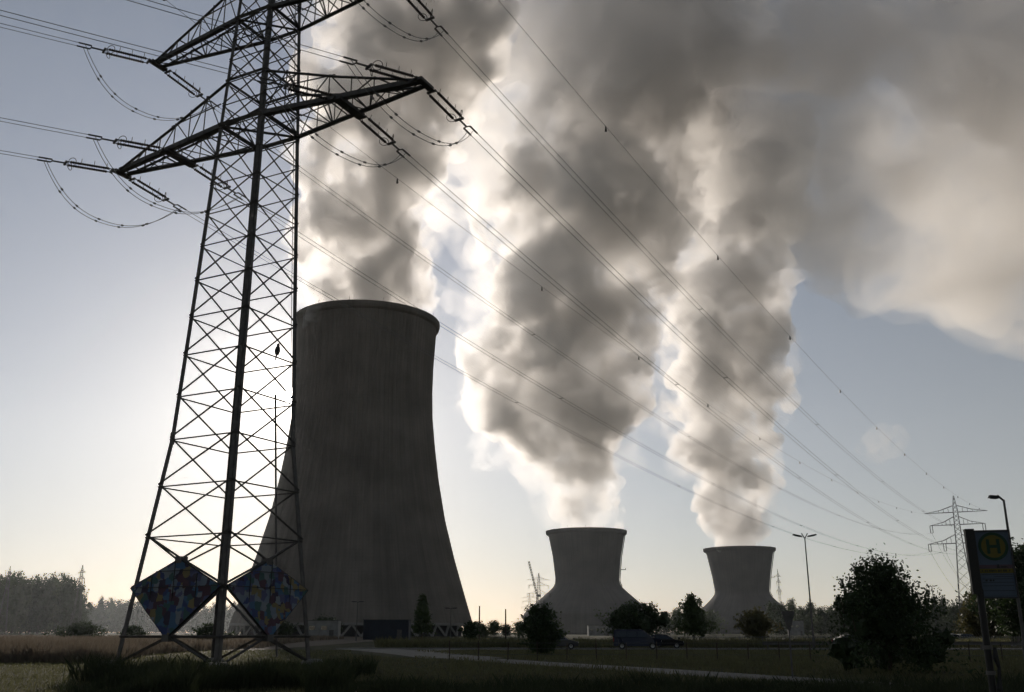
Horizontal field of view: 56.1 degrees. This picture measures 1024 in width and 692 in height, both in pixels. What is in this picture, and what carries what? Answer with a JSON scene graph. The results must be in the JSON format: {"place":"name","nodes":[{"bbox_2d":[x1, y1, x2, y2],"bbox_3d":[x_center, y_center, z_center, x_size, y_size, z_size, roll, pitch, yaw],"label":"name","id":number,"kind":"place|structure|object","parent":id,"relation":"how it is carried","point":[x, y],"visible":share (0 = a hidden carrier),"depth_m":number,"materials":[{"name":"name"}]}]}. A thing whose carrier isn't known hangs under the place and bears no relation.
{"place":"outdoors","nodes":[
{"label":"outdoors","id":0,"kind":"place"},
{"bbox_2d":[143,636,372,656],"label":"field","id":1,"kind":"structure","parent":0,"point":[348,639],"depth_m":145.78,"materials":[{"name":"green plant"}]},
{"bbox_2d":[43,619,109,636],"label":"round bush","id":2,"kind":"object","parent":1,"relation":"on","point":[81,629],"visible":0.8,"depth_m":190.41,"materials":[{"name":"green plant"}]},
{"bbox_2d":[117,625,149,635],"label":"round bush","id":3,"kind":"object","parent":1,"relation":"on","point":[134,630],"visible":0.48,"depth_m":200.50,"materials":[{"name":"green plant"}]},
{"bbox_2d":[0,634,343,662],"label":"maize stubble","id":4,"kind":"object","parent":1,"relation":"on","point":[31,648],"visible":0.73,"depth_m":66.66,"materials":[{"name":"brown plant"}]},
{"bbox_2d":[185,621,236,640],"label":"round bush","id":5,"kind":"object","parent":1,"relation":"on","point":[206,629],"visible":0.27,"depth_m":118.89,"materials":[{"name":"green plant"}]},
{"bbox_2d":[274,620,297,634],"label":"round bush","id":6,"kind":"object","parent":1,"relation":"on","point":[285,628],"visible":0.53,"depth_m":306.03,"materials":[{"name":"green plant"}]},
{"bbox_2d":[297,614,344,631],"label":"round bush","id":7,"kind":"object","parent":1,"relation":"on","point":[325,618],"visible":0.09,"depth_m":288.28,"materials":[{"name":"green plant"}]},
{"bbox_2d":[308,620,341,638],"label":"pump house","id":8,"kind":"structure","parent":1,"relation":"on","point":[324,627],"depth_m":238.01,"materials":[{"name":"paint"}]},
{"bbox_2d":[343,649,501,657],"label":"path","id":9,"kind":"structure","parent":0,"point":[412,653],"depth_m":77.00,"materials":[{"name":"grey asphalt"}]},
{"bbox_2d":[0,633,1023,691],"bbox_3d":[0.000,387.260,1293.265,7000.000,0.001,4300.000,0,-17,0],"label":"ground","id":10,"kind":"structure","parent":0,"point":[369,644],"depth_m":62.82,"materials":[{"name":"green plant"}]},
{"bbox_2d":[0,566,10,632],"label":"lattice pylon","id":11,"kind":"object","parent":10,"relation":"on","point":[6,596],"visible":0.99,"depth_m":542.49,"materials":[{"name":"metal"}]},
{"bbox_2d":[0,574,17,633],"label":"woodland tree","id":12,"kind":"object","parent":10,"relation":"on","point":[4,604],"visible":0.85,"depth_m":745.67,"materials":[{"name":"green plant"}]},
{"bbox_2d":[0,570,21,633],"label":"woodland tree","id":13,"kind":"object","parent":10,"relation":"on","point":[1,630],"visible":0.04,"depth_m":793.75,"materials":[{"name":"green plant"}]},
{"bbox_2d":[0,570,32,633],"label":"woodland tree","id":14,"kind":"object","parent":10,"relation":"on","point":[19,602],"visible":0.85,"depth_m":753.61,"materials":[{"name":"green plant"}]},
{"bbox_2d":[7,575,38,633],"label":"woodland tree","id":15,"kind":"object","parent":10,"relation":"on","point":[25,625],"visible":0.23,"depth_m":764.34,"materials":[{"name":"green plant"}]},
{"bbox_2d":[18,574,40,633],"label":"woodland tree","id":16,"kind":"object","parent":10,"relation":"on","point":[30,589],"visible":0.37,"depth_m":766.24,"materials":[{"name":"green plant"}]},
{"bbox_2d":[25,573,57,633],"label":"woodland tree","id":17,"kind":"object","parent":10,"relation":"on","point":[39,614],"visible":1,"depth_m":747.31,"materials":[{"name":"green plant"}]},
{"bbox_2d":[40,571,58,633],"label":"woodland tree","id":18,"kind":"object","parent":10,"relation":"on","point":[53,577],"visible":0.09,"depth_m":797.91,"materials":[{"name":"green plant"}]},
{"bbox_2d":[44,572,69,633],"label":"woodland tree","id":19,"kind":"object","parent":10,"relation":"on","point":[57,584],"visible":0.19,"depth_m":785.91,"materials":[{"name":"green plant"}]},
{"bbox_2d":[48,574,86,632],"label":"woodland tree","id":20,"kind":"object","parent":10,"relation":"on","point":[65,600],"visible":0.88,"depth_m":742.45,"materials":[{"name":"green plant"}]},
{"bbox_2d":[70,565,84,624],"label":"lattice pylon","id":21,"kind":"object","parent":10,"relation":"on","point":[77,588],"visible":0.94,"depth_m":668.31,"materials":[{"name":"metal"}]},
{"bbox_2d":[70,582,93,622],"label":"woodland tree","id":22,"kind":"object","parent":10,"relation":"on","point":[84,598],"visible":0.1,"depth_m":779.83,"materials":[{"name":"green plant"}]},
{"bbox_2d":[87,596,111,632],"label":"woodland tree","id":23,"kind":"object","parent":10,"relation":"on","point":[98,617],"visible":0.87,"depth_m":1600.36,"materials":[{"name":"green plant"}]},
{"bbox_2d":[104,597,116,632],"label":"woodland tree","id":24,"kind":"object","parent":10,"relation":"on","point":[109,605],"visible":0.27,"depth_m":1676.75,"materials":[{"name":"green plant"}]},
{"bbox_2d":[106,599,124,632],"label":"woodland tree","id":25,"kind":"object","parent":10,"relation":"on","point":[113,616],"visible":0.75,"depth_m":1640.95,"materials":[{"name":"green plant"}]},
{"bbox_2d":[113,599,135,629],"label":"woodland tree","id":26,"kind":"object","parent":10,"relation":"on","point":[124,610],"visible":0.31,"depth_m":1629.85,"materials":[{"name":"green plant"}]},
{"bbox_2d":[123,601,149,631],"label":"woodland tree","id":27,"kind":"object","parent":10,"relation":"on","point":[137,616],"visible":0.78,"depth_m":1618.66,"materials":[{"name":"green plant"}]},
{"bbox_2d":[142,608,153,631],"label":"woodland tree","id":28,"kind":"object","parent":10,"relation":"on","point":[147,628],"visible":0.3,"depth_m":1635.80,"materials":[{"name":"green plant"}]},
{"bbox_2d":[149,620,159,632],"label":"woodland tree","id":29,"kind":"object","parent":10,"relation":"on","point":[154,629],"visible":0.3,"depth_m":1639.92,"materials":[{"name":"green plant"}]},
{"bbox_2d":[180,619,192,632],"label":"woodland tree","id":30,"kind":"object","parent":10,"relation":"on","point":[186,627],"visible":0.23,"depth_m":1656.54,"materials":[{"name":"green plant"}]},
{"bbox_2d":[187,612,200,632],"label":"woodland tree","id":31,"kind":"object","parent":10,"relation":"on","point":[194,620],"visible":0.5,"depth_m":1662.60,"materials":[{"name":"green plant"}]},
{"bbox_2d":[195,605,212,628],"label":"woodland tree","id":32,"kind":"object","parent":10,"relation":"on","point":[204,616],"visible":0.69,"depth_m":1647.71,"materials":[{"name":"green plant"}]},
{"bbox_2d":[209,601,214,622],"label":"woodland tree","id":33,"kind":"object","parent":10,"relation":"on","point":[212,608],"visible":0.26,"depth_m":1661.18,"materials":[{"name":"green plant"}]},
{"bbox_2d":[57,648,381,691],"bbox_3d":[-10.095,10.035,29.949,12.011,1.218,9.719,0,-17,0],"label":"weeds","id":34,"kind":"object","parent":10,"relation":"on","point":[118,672],"visible":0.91,"depth_m":28.38,"materials":[{"name":"green plant"}]},
{"bbox_2d":[210,605,232,631],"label":"woodland tree","id":35,"kind":"object","parent":10,"relation":"on","point":[227,616],"visible":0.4,"depth_m":1614.59,"materials":[{"name":"green plant"}]},
{"bbox_2d":[228,600,237,627],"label":"woodland tree","id":36,"kind":"object","parent":10,"relation":"on","point":[231,607],"visible":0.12,"depth_m":1664.58,"materials":[{"name":"green plant"}]},
{"bbox_2d":[37,0,477,665],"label":"lattice pylon","id":37,"kind":"object","parent":10,"relation":"on","point":[179,592],"visible":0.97,"depth_m":49.12,"materials":[{"name":"metal"}]},
{"bbox_2d":[0,23,78,45],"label":"power line","id":38,"kind":"object","parent":37,"relation":"attached to","point":[38,32],"visible":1,"depth_m":53.92,"materials":[{"name":"black metal"}]},
{"bbox_2d":[0,117,87,137],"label":"power line","id":39,"kind":"object","parent":37,"relation":"attached to","point":[43,129],"visible":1,"depth_m":50.42,"materials":[{"name":"black metal"}]},
{"bbox_2d":[0,10,260,80],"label":"power line","id":40,"kind":"object","parent":37,"relation":"attached to","point":[127,43],"visible":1,"depth_m":42.58,"materials":[{"name":"black metal"}]},
{"bbox_2d":[127,0,342,60],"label":"power line","id":41,"kind":"object","parent":37,"relation":"attached to","point":[237,26],"visible":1,"depth_m":41.65,"materials":[{"name":"black metal"}]},
{"bbox_2d":[275,343,279,359],"bbox_3d":[-11.845,0.284,48.455,0.300,0.892,0.285,0,-17,0],"label":"bird","id":42,"kind":"object","parent":37,"relation":"attached to","point":[277,349],"visible":1,"depth_m":48.37},
{"bbox_2d":[166,0,922,513],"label":"earth wire","id":43,"kind":"object","parent":37,"relation":"attached to","point":[506,260],"visible":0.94,"depth_m":93.72,"materials":[{"name":"silver metal"}]},
{"bbox_2d":[183,210,928,555],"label":"power line","id":44,"kind":"object","parent":37,"relation":"attached to","point":[457,368],"visible":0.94,"depth_m":84.14,"materials":[{"name":"black metal"}]},
{"bbox_2d":[215,107,906,533],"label":"power line","id":45,"kind":"object","parent":37,"relation":"attached to","point":[493,305],"visible":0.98,"depth_m":87.06,"materials":[{"name":"black metal"}]},
{"bbox_2d":[243,200,945,554],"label":"power line","id":46,"kind":"object","parent":37,"relation":"attached to","point":[525,375],"visible":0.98,"depth_m":83.18,"materials":[{"name":"black metal"}]},
{"bbox_2d":[405,156,964,553],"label":"power line","id":47,"kind":"object","parent":37,"relation":"attached to","point":[612,329],"visible":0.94,"depth_m":72.51,"materials":[{"name":"black metal"}]},
{"bbox_2d":[442,34,959,528],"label":"power line","id":48,"kind":"object","parent":37,"relation":"attached to","point":[628,236],"visible":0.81,"depth_m":73.76,"materials":[{"name":"black metal"}]},
{"bbox_2d":[471,134,965,552],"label":"power line","id":49,"kind":"object","parent":37,"relation":"attached to","point":[658,311],"visible":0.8,"depth_m":68.92,"materials":[{"name":"black metal"}]},
{"bbox_2d":[498,0,979,508],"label":"earth wire","id":50,"kind":"object","parent":37,"relation":"attached to","point":[718,257],"visible":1,"depth_m":82.62,"materials":[{"name":"silver metal"}]},
{"bbox_2d":[227,296,471,636],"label":"cooling tower","id":51,"kind":"structure","parent":10,"relation":"on","point":[375,535],"depth_m":421.05,"materials":[{"name":"concrete"}]},
{"bbox_2d":[363,619,410,639],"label":"site container","id":52,"kind":"object","parent":10,"relation":"on","point":[373,629],"visible":0.89,"depth_m":222.92,"materials":[{"name":"metal"}]},
{"bbox_2d":[411,593,439,638],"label":"tree","id":53,"kind":"object","parent":10,"relation":"on","point":[422,615],"visible":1,"depth_m":239.63,"materials":[{"name":"green plant"}]},
{"bbox_2d":[458,620,482,638],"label":"round bush","id":54,"kind":"object","parent":10,"relation":"on","point":[469,630],"visible":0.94,"depth_m":200.84,"materials":[{"name":"green plant"}]},
{"bbox_2d":[480,624,491,637],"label":"woodland tree","id":55,"kind":"object","parent":10,"relation":"on","point":[485,631],"visible":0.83,"depth_m":286.82,"materials":[{"name":"green plant"}]},
{"bbox_2d":[485,619,502,635],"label":"woodland tree","id":56,"kind":"object","parent":10,"relation":"on","point":[494,628],"visible":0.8,"depth_m":411.03,"materials":[{"name":"green plant"}]},
{"bbox_2d":[499,623,511,635],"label":"woodland tree","id":57,"kind":"object","parent":10,"relation":"on","point":[508,629],"visible":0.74,"depth_m":401.91,"materials":[{"name":"green plant"}]},
{"bbox_2d":[511,621,526,635],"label":"woodland tree","id":58,"kind":"object","parent":10,"relation":"on","point":[516,625],"visible":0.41,"depth_m":401.89,"materials":[{"name":"green plant"}]},
{"bbox_2d":[528,561,540,600],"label":"crane","id":59,"kind":"object","parent":10,"relation":"on","point":[535,588],"visible":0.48,"depth_m":971.50,"materials":[{"name":"metal"}]},
{"bbox_2d":[527,573,550,613],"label":"lattice pylon","id":60,"kind":"object","parent":10,"relation":"on","point":[540,591],"visible":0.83,"depth_m":621.41,"materials":[{"name":"metal"}]},
{"bbox_2d":[511,601,569,653],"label":"round bush","id":61,"kind":"object","parent":10,"relation":"on","point":[540,628],"visible":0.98,"depth_m":72.17,"materials":[{"name":"green plant"}]},
{"bbox_2d":[523,525,641,633],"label":"cooling tower","id":62,"kind":"structure","parent":10,"relation":"on","point":[587,565],"depth_m":756.79,"materials":[{"name":"concrete"}]},
{"bbox_2d":[594,599,675,636],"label":"tree","id":63,"kind":"object","parent":10,"relation":"on","point":[645,619],"visible":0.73,"depth_m":142.63,"materials":[{"name":"green plant"}]},
{"bbox_2d":[303,668,1023,691],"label":"weeds","id":64,"kind":"object","parent":10,"relation":"on","point":[979,684],"visible":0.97,"depth_m":25.82,"materials":[{"name":"green plant"}]},
{"bbox_2d":[659,611,672,633],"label":"woodland tree","id":65,"kind":"object","parent":10,"relation":"on","point":[667,631],"visible":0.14,"depth_m":749.85,"materials":[{"name":"green plant"}]},
{"bbox_2d":[668,606,683,633],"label":"woodland tree","id":66,"kind":"object","parent":10,"relation":"on","point":[675,611],"visible":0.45,"depth_m":726.55,"materials":[{"name":"green plant"}]},
{"bbox_2d":[666,592,730,637],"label":"tree","id":67,"kind":"object","parent":10,"relation":"on","point":[693,622],"visible":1,"depth_m":134.01,"materials":[{"name":"green plant"}]},
{"bbox_2d":[706,609,727,633],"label":"woodland tree","id":68,"kind":"object","parent":10,"relation":"on","point":[711,614],"visible":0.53,"depth_m":753.09,"materials":[{"name":"green plant"}]},
{"bbox_2d":[449,640,1022,661],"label":"wire fence","id":69,"kind":"object","parent":10,"relation":"on","point":[626,648],"visible":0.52,"depth_m":58.04,"materials":[{"name":"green metal"}]},
{"bbox_2d":[733,606,783,640],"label":"tree","id":70,"kind":"object","parent":10,"relation":"on","point":[756,624],"visible":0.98,"depth_m":143.25,"materials":[{"name":"green plant"}]},
{"bbox_2d":[764,600,778,634],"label":"woodland tree","id":71,"kind":"object","parent":10,"relation":"on","point":[772,608],"visible":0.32,"depth_m":611.83,"materials":[{"name":"green plant"}]},
{"bbox_2d":[768,616,787,634],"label":"woodland tree","id":72,"kind":"object","parent":10,"relation":"on","point":[778,619],"visible":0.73,"depth_m":573.64,"materials":[{"name":"green plant"}]},
{"bbox_2d":[769,601,795,634],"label":"woodland tree","id":73,"kind":"object","parent":10,"relation":"on","point":[780,609],"visible":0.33,"depth_m":600.71,"materials":[{"name":"green plant"}]},
{"bbox_2d":[781,611,794,677],"bbox_3d":[10.514,11.321,36.262,0.500,2.521,0.090,0,-17,0],"label":"give way sign","id":74,"kind":"object","parent":10,"relation":"on","point":[788,616],"visible":0.91,"depth_m":36.46,"materials":[{"name":"metal"}]},
{"bbox_2d":[785,598,796,615],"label":"woodland tree","id":75,"kind":"object","parent":10,"relation":"on","point":[792,607],"visible":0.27,"depth_m":644.42,"materials":[{"name":"green plant"}]},
{"bbox_2d":[793,605,809,634],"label":"woodland tree","id":76,"kind":"object","parent":10,"relation":"on","point":[799,610],"visible":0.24,"depth_m":618.33,"materials":[{"name":"green plant"}]},
{"bbox_2d":[793,533,816,649],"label":"street lamp","id":77,"kind":"object","parent":10,"relation":"on","point":[813,640],"visible":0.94,"depth_m":93.08,"materials":[{"name":"metal"}]},
{"bbox_2d":[797,614,818,634],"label":"woodland tree","id":78,"kind":"object","parent":10,"relation":"on","point":[807,626],"visible":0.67,"depth_m":574.49,"materials":[{"name":"green plant"}]},
{"bbox_2d":[801,600,818,634],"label":"woodland tree","id":79,"kind":"object","parent":10,"relation":"on","point":[807,611],"visible":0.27,"depth_m":611.15,"materials":[{"name":"green plant"}]},
{"bbox_2d":[813,615,829,634],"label":"woodland tree","id":80,"kind":"object","parent":10,"relation":"on","point":[821,625],"visible":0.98,"depth_m":573.79,"materials":[{"name":"green plant"}]},
{"bbox_2d":[810,605,832,634],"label":"woodland tree","id":81,"kind":"object","parent":10,"relation":"on","point":[823,614],"visible":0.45,"depth_m":586.96,"materials":[{"name":"green plant"}]},
{"bbox_2d":[824,606,841,633],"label":"woodland tree","id":82,"kind":"object","parent":10,"relation":"on","point":[831,611],"visible":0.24,"depth_m":621.91,"materials":[{"name":"green plant"}]},
{"bbox_2d":[830,598,844,634],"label":"woodland tree","id":83,"kind":"object","parent":10,"relation":"on","point":[837,618],"visible":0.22,"depth_m":621.19,"materials":[{"name":"green plant"}]},
{"bbox_2d":[670,635,1021,646],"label":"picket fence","id":84,"kind":"object","parent":10,"relation":"on","point":[832,637],"visible":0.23,"depth_m":112.26,"materials":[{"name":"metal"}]},
{"bbox_2d":[763,641,1021,649],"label":"guard rail","id":85,"kind":"object","parent":10,"relation":"on","point":[767,643],"visible":0.34,"depth_m":91.70,"materials":[{"name":"metal"}]},
{"bbox_2d":[803,543,985,675],"bbox_3d":[16.165,11.284,41.396,6.210,5.571,8.552,0,-17,0],"label":"maple shrub","id":86,"kind":"object","parent":10,"relation":"on","point":[879,603],"visible":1,"depth_m":40.43,"materials":[{"name":"green plant"}]},
{"bbox_2d":[932,595,950,628],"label":"woodland tree","id":87,"kind":"object","parent":10,"relation":"on","point":[941,610],"visible":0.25,"depth_m":620.55,"materials":[{"name":"green plant"}]},
{"bbox_2d":[941,601,961,633],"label":"woodland tree","id":88,"kind":"object","parent":10,"relation":"on","point":[953,609],"visible":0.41,"depth_m":605.12,"materials":[{"name":"green plant"}]},
{"bbox_2d":[925,498,986,614],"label":"lattice pylon","id":89,"kind":"object","parent":10,"relation":"on","point":[957,560],"visible":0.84,"depth_m":293.73,"materials":[{"name":"metal"}]},
{"bbox_2d":[952,586,1008,640],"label":"tree","id":90,"kind":"object","parent":10,"relation":"on","point":[967,616],"visible":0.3,"depth_m":128.25,"materials":[{"name":"green plant"}]},
{"bbox_2d":[963,529,1018,691],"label":"bus stop","id":91,"kind":"object","parent":10,"relation":"on","point":[991,565],"visible":1,"depth_m":10.09,"materials":[{"name":"black plastic"}]},
{"bbox_2d":[964,537,1023,646],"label":"tree","id":92,"kind":"object","parent":10,"relation":"on","point":[1005,612],"visible":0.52,"depth_m":114.83,"materials":[{"name":"green plant"}]},
{"bbox_2d":[988,495,1023,656],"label":"street lamp","id":93,"kind":"object","parent":10,"relation":"on","point":[1017,599],"visible":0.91,"depth_m":48.25,"materials":[{"name":"metal"}]},
{"bbox_2d":[0,0,1023,632],"label":"sky","id":94,"kind":"structure","parent":0,"point":[857,166],"materials":[{"name":"blue"}]},
{"bbox_2d":[587,625,611,635],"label":"pump house","id":95,"kind":"structure","parent":0,"point":[592,630],"depth_m":476.52,"materials":[{"name":"paint"}]},
{"bbox_2d":[420,649,904,686],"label":"path","id":96,"kind":"structure","parent":0,"point":[731,675],"depth_m":42.94,"materials":[{"name":"grey asphalt"}]},
{"bbox_2d":[373,635,1010,647],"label":"tall grass","id":97,"kind":"structure","parent":0,"point":[401,642],"depth_m":108.15,"materials":[{"name":"green plant"}]},
{"bbox_2d":[445,647,1023,675],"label":"tall grass","id":98,"kind":"structure","parent":0,"point":[740,664],"depth_m":50.25,"materials":[{"name":"green plant"}]},
{"bbox_2d":[686,544,786,633],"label":"cooling tower","id":99,"kind":"structure","parent":0,"point":[741,578],"depth_m":934.00,"materials":[{"name":"concrete"}]},
{"bbox_2d":[790,621,803,634],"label":"pump house","id":100,"kind":"structure","parent":0,"point":[797,627],"depth_m":535.29,"materials":[{"name":"paint"}]},
{"bbox_2d":[630,648,1021,649],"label":"road","id":101,"kind":"structure","parent":0,"point":[770,649],"depth_m":95.13,"materials":[{"name":"grey asphalt"}]},
{"bbox_2d":[555,634,578,647],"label":"car","id":102,"kind":"object","parent":101,"relation":"on","point":[571,643],"visible":0.43,"depth_m":96.09,"materials":[{"name":"grey paint"}]},
{"bbox_2d":[613,629,661,647],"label":"van","id":103,"kind":"object","parent":101,"relation":"on","point":[630,637],"visible":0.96,"depth_m":96.33,"materials":[{"name":"black paint"}]},
{"bbox_2d":[649,634,683,647],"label":"car","id":104,"kind":"object","parent":101,"relation":"on","point":[666,640],"visible":0.48,"depth_m":101.39,"materials":[{"name":"black paint"}]},
{"bbox_2d":[337,648,1015,649],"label":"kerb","id":105,"kind":"structure","parent":101,"relation":"on","point":[666,648],"depth_m":95.96,"materials":[{"name":"concrete"}]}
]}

